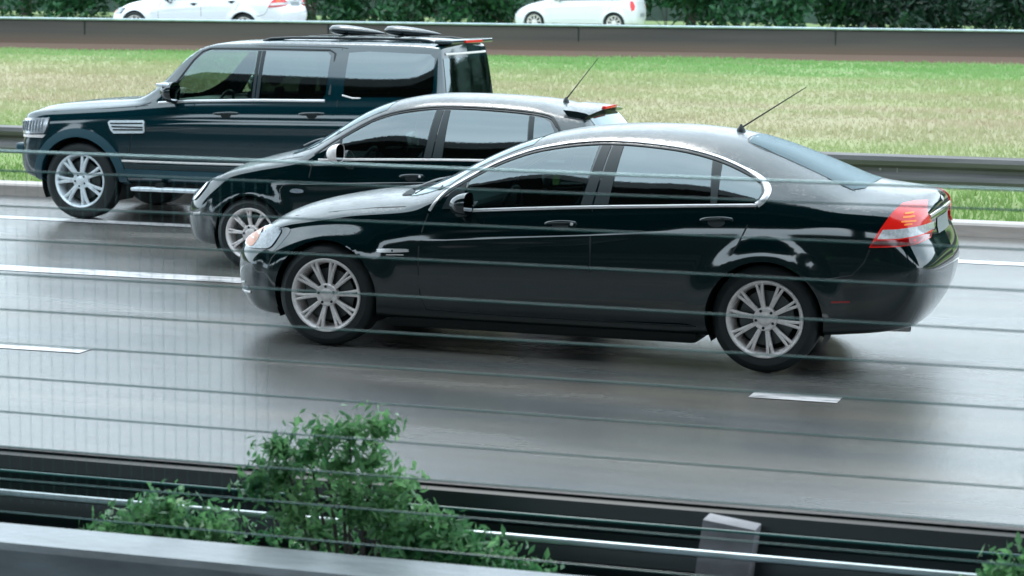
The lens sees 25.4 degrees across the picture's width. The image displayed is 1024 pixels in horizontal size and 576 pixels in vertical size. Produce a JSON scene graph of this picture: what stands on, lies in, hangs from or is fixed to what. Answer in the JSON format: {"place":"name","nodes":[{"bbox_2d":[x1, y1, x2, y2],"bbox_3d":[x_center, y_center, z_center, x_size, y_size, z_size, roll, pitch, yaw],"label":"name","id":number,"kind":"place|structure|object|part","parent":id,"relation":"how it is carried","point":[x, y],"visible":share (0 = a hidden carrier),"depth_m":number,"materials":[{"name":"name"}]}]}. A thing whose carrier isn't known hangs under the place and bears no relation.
{"place":"outdoors","nodes":[
{"label":"outdoors","id":0,"kind":"place"},
{"bbox_2d":[113,0,306,20],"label":"white saloon","id":1,"kind":"object","parent":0,"point":[295,10],"visible":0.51,"depth_m":55.07,"materials":[{"name":"white paint"}]},
{"bbox_2d":[158,0,201,18],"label":"door","id":2,"kind":"structure","parent":1,"relation":"in","point":[190,9],"depth_m":55.24,"materials":[{"name":"white paint"}]},
{"bbox_2d":[201,0,239,19],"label":"door","id":3,"kind":"structure","parent":1,"relation":"in","point":[210,9],"depth_m":54.94,"materials":[{"name":"white paint"}]},
{"bbox_2d":[0,0,1019,26],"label":"hill","id":4,"kind":"structure","parent":0,"point":[657,14],"depth_m":90.95,"materials":[{"name":"green plant"}]},
{"bbox_2d":[0,11,1019,29],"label":"lawn","id":5,"kind":"structure","parent":0,"point":[464,20],"depth_m":86.03,"materials":[{"name":"green plant"}]},
{"bbox_2d":[0,0,41,16],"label":"shrub","id":6,"kind":"object","parent":5,"relation":"on","point":[9,10],"visible":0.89,"depth_m":80.38,"materials":[{"name":"green plant"}]},
{"bbox_2d":[20,1,31,14],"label":"tree","id":7,"kind":"object","parent":5,"relation":"on","point":[22,8],"visible":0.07,"depth_m":87.72,"materials":[{"name":"green plant"}]},
{"bbox_2d":[21,0,109,17],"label":"shrub","id":8,"kind":"object","parent":5,"relation":"on","point":[88,4],"visible":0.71,"depth_m":79.53,"materials":[{"name":"green plant"}]},
{"bbox_2d":[37,0,141,17],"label":"shrub","id":9,"kind":"object","parent":5,"relation":"on","point":[57,6],"visible":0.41,"depth_m":79.51,"materials":[{"name":"green plant"}]},
{"bbox_2d":[112,0,136,8],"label":"shrub","id":10,"kind":"object","parent":5,"relation":"on","point":[126,2],"visible":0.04,"depth_m":78.84,"materials":[{"name":"green plant"}]},
{"bbox_2d":[306,0,315,19],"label":"tree","id":11,"kind":"object","parent":5,"relation":"on","point":[308,7],"depth_m":84.47,"materials":[{"name":"green plant"}]},
{"bbox_2d":[305,0,370,20],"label":"shrub","id":12,"kind":"object","parent":5,"relation":"on","point":[354,10],"visible":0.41,"depth_m":76.33,"materials":[{"name":"green plant"}]},
{"bbox_2d":[320,0,443,21],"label":"shrub","id":13,"kind":"object","parent":5,"relation":"on","point":[369,8],"visible":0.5,"depth_m":76.28,"materials":[{"name":"green plant"}]},
{"bbox_2d":[370,0,519,22],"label":"shrub","id":14,"kind":"object","parent":5,"relation":"on","point":[417,13],"visible":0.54,"depth_m":74.64,"materials":[{"name":"green plant"}]},
{"bbox_2d":[427,0,536,22],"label":"shrub","id":15,"kind":"object","parent":5,"relation":"on","point":[496,8],"visible":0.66,"depth_m":73.56,"materials":[{"name":"green plant"}]},
{"bbox_2d":[515,0,645,24],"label":"distant hatchback","id":16,"kind":"object","parent":5,"relation":"on","point":[619,12],"visible":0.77,"depth_m":67.42,"materials":[{"name":"white paint"}]},
{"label":"door","id":17,"kind":"part","parent":16,"relation":"part of","materials":[{"name":"white paint"}]},
{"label":"door","id":18,"kind":"part","parent":16,"relation":"part of","materials":[{"name":"white paint"}]},
{"bbox_2d":[644,0,658,17],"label":"shrub","id":19,"kind":"object","parent":5,"relation":"on","point":[648,3],"visible":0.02,"depth_m":72.99,"materials":[{"name":"green plant"}]},
{"bbox_2d":[647,0,695,25],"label":"tree","id":20,"kind":"object","parent":5,"relation":"on","point":[689,19],"visible":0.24,"depth_m":77.03,"materials":[{"name":"green plant"}]},
{"bbox_2d":[646,0,743,25],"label":"shrub","id":21,"kind":"object","parent":5,"relation":"on","point":[672,4],"visible":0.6,"depth_m":72.48,"materials":[{"name":"green plant"}]},
{"bbox_2d":[667,0,821,26],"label":"shrub","id":22,"kind":"object","parent":5,"relation":"on","point":[780,8],"visible":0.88,"depth_m":71.67,"materials":[{"name":"green plant"}]},
{"bbox_2d":[755,0,907,27],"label":"shrub","id":23,"kind":"object","parent":5,"relation":"on","point":[827,7],"visible":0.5,"depth_m":72.11,"materials":[{"name":"green plant"}]},
{"bbox_2d":[829,0,988,28],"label":"shrub","id":24,"kind":"object","parent":5,"relation":"on","point":[869,16],"visible":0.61,"depth_m":70.94,"materials":[{"name":"green plant"}]},
{"bbox_2d":[893,0,1023,29],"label":"shrub","id":25,"kind":"object","parent":5,"relation":"on","point":[930,19],"visible":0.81,"depth_m":69.43,"materials":[{"name":"green plant"}]},
{"bbox_2d":[986,0,1023,29],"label":"shrub","id":26,"kind":"object","parent":5,"relation":"on","point":[1014,4],"visible":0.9,"depth_m":68.40,"materials":[{"name":"green plant"}]},
{"bbox_2d":[0,195,1023,527],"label":"road","id":27,"kind":"structure","parent":0,"point":[878,419],"depth_m":13.36,"materials":[{"name":"grey asphalt"}]},
{"bbox_2d":[0,265,240,282],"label":"lane line","id":28,"kind":"object","parent":27,"relation":"on","point":[120,273],"depth_m":18.48,"materials":[{"name":"paint"}]},
{"bbox_2d":[16,25,492,218],"bbox_3d":[-2.568,-1.693,22.979,4.709,1.955,2.313,3,8,17],"label":"off road car","id":29,"kind":"object","parent":27,"relation":"on","point":[254,99],"visible":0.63,"depth_m":22.14,"materials":[{"name":"black paint"}]},
{"bbox_3d":[-3.131,-1.708,22.178,1.330,1.285,0.462,3,8,17],"label":"door","id":30,"kind":"part","parent":29,"relation":"part of","materials":[{"name":"teal paint"}]},
{"bbox_3d":[-2.933,-2.073,22.194,0.920,0.498,0.180,3,8,17],"label":"side window","id":31,"kind":"part","parent":29,"relation":"part of","materials":[{"name":"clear glass"}]},
{"bbox_3d":[-2.087,-2.046,21.926,0.685,0.462,0.178,3,8,17],"label":"side window","id":32,"kind":"part","parent":29,"relation":"part of","materials":[{"name":"black glass"}]},
{"bbox_3d":[-2.080,-1.665,21.938,0.881,1.285,0.287,3,8,17],"label":"door","id":33,"kind":"part","parent":29,"relation":"part of","materials":[{"name":"teal paint"}]},
{"bbox_3d":[-1.162,-2.027,21.638,0.892,0.430,0.175,3,8,17],"label":"side window","id":34,"kind":"part","parent":29,"relation":"part of","materials":[{"name":"black glass"}]},
{"bbox_3d":[-0.412,-2.063,22.237,0.086,0.390,1.402,3,8,17],"label":"rear window","id":35,"kind":"part","parent":29,"relation":"part of","materials":[{"name":"black glass"}]},
{"bbox_2d":[190,59,627,266],"bbox_3d":[-0.789,-1.068,19.087,3.929,1.787,1.936,3,8,17],"label":"hatchback car","id":36,"kind":"object","parent":27,"relation":"on","point":[465,130],"visible":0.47,"depth_m":18.43,"materials":[{"name":"black paint"}]},
{"bbox_3d":[-1.127,-0.911,18.430,1.089,1.122,0.450,3,8,17],"label":"door","id":37,"kind":"part","parent":36,"relation":"part of","materials":[{"name":"black paint"}]},
{"bbox_3d":[-1.004,-1.244,18.433,0.750,0.403,0.218,3,8,17],"label":"side window","id":38,"kind":"part","parent":36,"relation":"part of","materials":[{"name":"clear glass"}]},
{"bbox_3d":[-0.229,-0.874,18.214,0.824,1.126,0.329,3,8,17],"label":"door","id":39,"kind":"part","parent":36,"relation":"part of","materials":[{"name":"black paint"}]},
{"bbox_3d":[-0.188,-1.217,18.179,0.710,0.382,0.219,3,8,17],"label":"side window","id":40,"kind":"part","parent":36,"relation":"part of","materials":[{"name":"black glass"}]},
{"bbox_3d":[0.278,-1.181,18.016,0.260,0.335,0.182,3,8,17],"label":"side window","id":41,"kind":"part","parent":36,"relation":"part of","materials":[{"name":"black glass"}]},
{"bbox_3d":[0.870,-1.257,18.529,0.253,0.301,1.001,3,8,17],"label":"rear window","id":42,"kind":"part","parent":36,"relation":"part of","materials":[{"name":"black glass"}]},
{"bbox_2d":[0,344,840,402],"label":"lane line","id":43,"kind":"object","parent":27,"relation":"on","point":[795,397],"visible":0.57,"depth_m":13.30,"materials":[{"name":"paint"}]},
{"bbox_2d":[0,180,1023,238],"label":"kerb","id":44,"kind":"structure","parent":27,"relation":"on","point":[990,229],"depth_m":22.01,"materials":[{"name":"concrete"}]},
{"bbox_2d":[0,215,1023,265],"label":"edge line","id":45,"kind":"object","parent":27,"relation":"on","point":[189,225],"depth_m":22.35,"materials":[{"name":"paint"}]},
{"bbox_2d":[240,87,958,371],"bbox_3d":[0.525,-0.511,15.224,4.827,1.734,2.160,3,8,17],"label":"saloon car","id":46,"kind":"object","parent":27,"relation":"on","point":[677,149],"visible":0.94,"depth_m":14.33,"materials":[{"name":"black paint"}]},
{"bbox_3d":[0.001,-0.388,14.543,1.191,1.111,0.524,3,8,17],"label":"door","id":47,"kind":"part","parent":46,"relation":"part of","materials":[{"name":"black paint"}]},
{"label":"side window","id":48,"kind":"part","parent":46,"relation":"part of","materials":[{"name":"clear glass"}]},
{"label":"side window","id":49,"kind":"part","parent":46,"relation":"part of","materials":[{"name":"black glass"}]},
{"bbox_3d":[1.033,-0.339,14.272,1.052,1.107,0.405,3,8,17],"label":"door","id":50,"kind":"part","parent":46,"relation":"part of","materials":[{"name":"black paint"}]},
{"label":"side window","id":51,"kind":"part","parent":46,"relation":"part of","materials":[{"name":"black glass"}]},
{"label":"rear window","id":52,"kind":"part","parent":46,"relation":"part of","materials":[{"name":"black glass"}]},
{"bbox_2d":[0,46,1023,221],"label":"lawn","id":53,"kind":"structure","parent":0,"point":[683,111],"depth_m":38.31,"materials":[{"name":"green plant"}]},
{"bbox_2d":[0,17,1023,64],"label":"concrete barrier","id":54,"kind":"object","parent":53,"relation":"on","point":[912,45],"visible":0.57,"depth_m":49.08,"materials":[{"name":"grey concrete"}]},
{"bbox_2d":[0,125,1023,188],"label":"crash barrier","id":55,"kind":"object","parent":53,"relation":"on","point":[970,171],"visible":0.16,"depth_m":24.29,"materials":[{"name":"metal"}]},
{"label":"verge","id":56,"kind":"structure","parent":0,"visible":0},
{"bbox_2d":[236,520,373,556],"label":"undergrowth","id":57,"kind":"object","parent":56,"relation":"on","point":[269,540],"visible":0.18,"depth_m":7.97,"materials":[{"name":"green plant"}]},
{"bbox_2d":[77,400,564,572],"bbox_3d":[-0.693,0.857,7.901,1.817,0.958,0.413,3,8,17],"label":"leafy bush","id":58,"kind":"object","parent":56,"relation":"on","point":[441,533],"visible":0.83,"depth_m":7.82,"materials":[{"name":"green plant"}]},
{"bbox_2d":[0,469,1021,575],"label":"pipe rail","id":59,"kind":"object","parent":56,"relation":"on","point":[642,548],"visible":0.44,"depth_m":7.79,"materials":[{"name":"grey metal"}]},
{"bbox_2d":[0,447,1023,575],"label":"roadside barrier","id":60,"kind":"object","parent":56,"relation":"on","point":[927,533],"visible":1,"depth_m":8.29,"materials":[{"name":"metal"}]},
{"bbox_2d":[959,531,1023,575],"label":"leafy bush","id":61,"kind":"object","parent":56,"relation":"on","point":[993,570],"visible":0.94,"depth_m":7.17,"materials":[{"name":"green plant"}]},
{"label":"ground","id":62,"kind":"structure","parent":0,"visible":0},
{"bbox_2d":[0,522,577,575],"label":"parapet","id":63,"kind":"structure","parent":62,"relation":"on","point":[29,550],"depth_m":7.53,"materials":[{"name":"concrete"}]},
{"label":"pavement","id":64,"kind":"structure","parent":0,"visible":0},
{"bbox_2d":[0,150,1023,575],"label":"wire fence","id":65,"kind":"object","parent":64,"relation":"on","point":[186,354],"visible":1,"depth_m":6.40,"materials":[{"name":"grey metal"}]}
]}

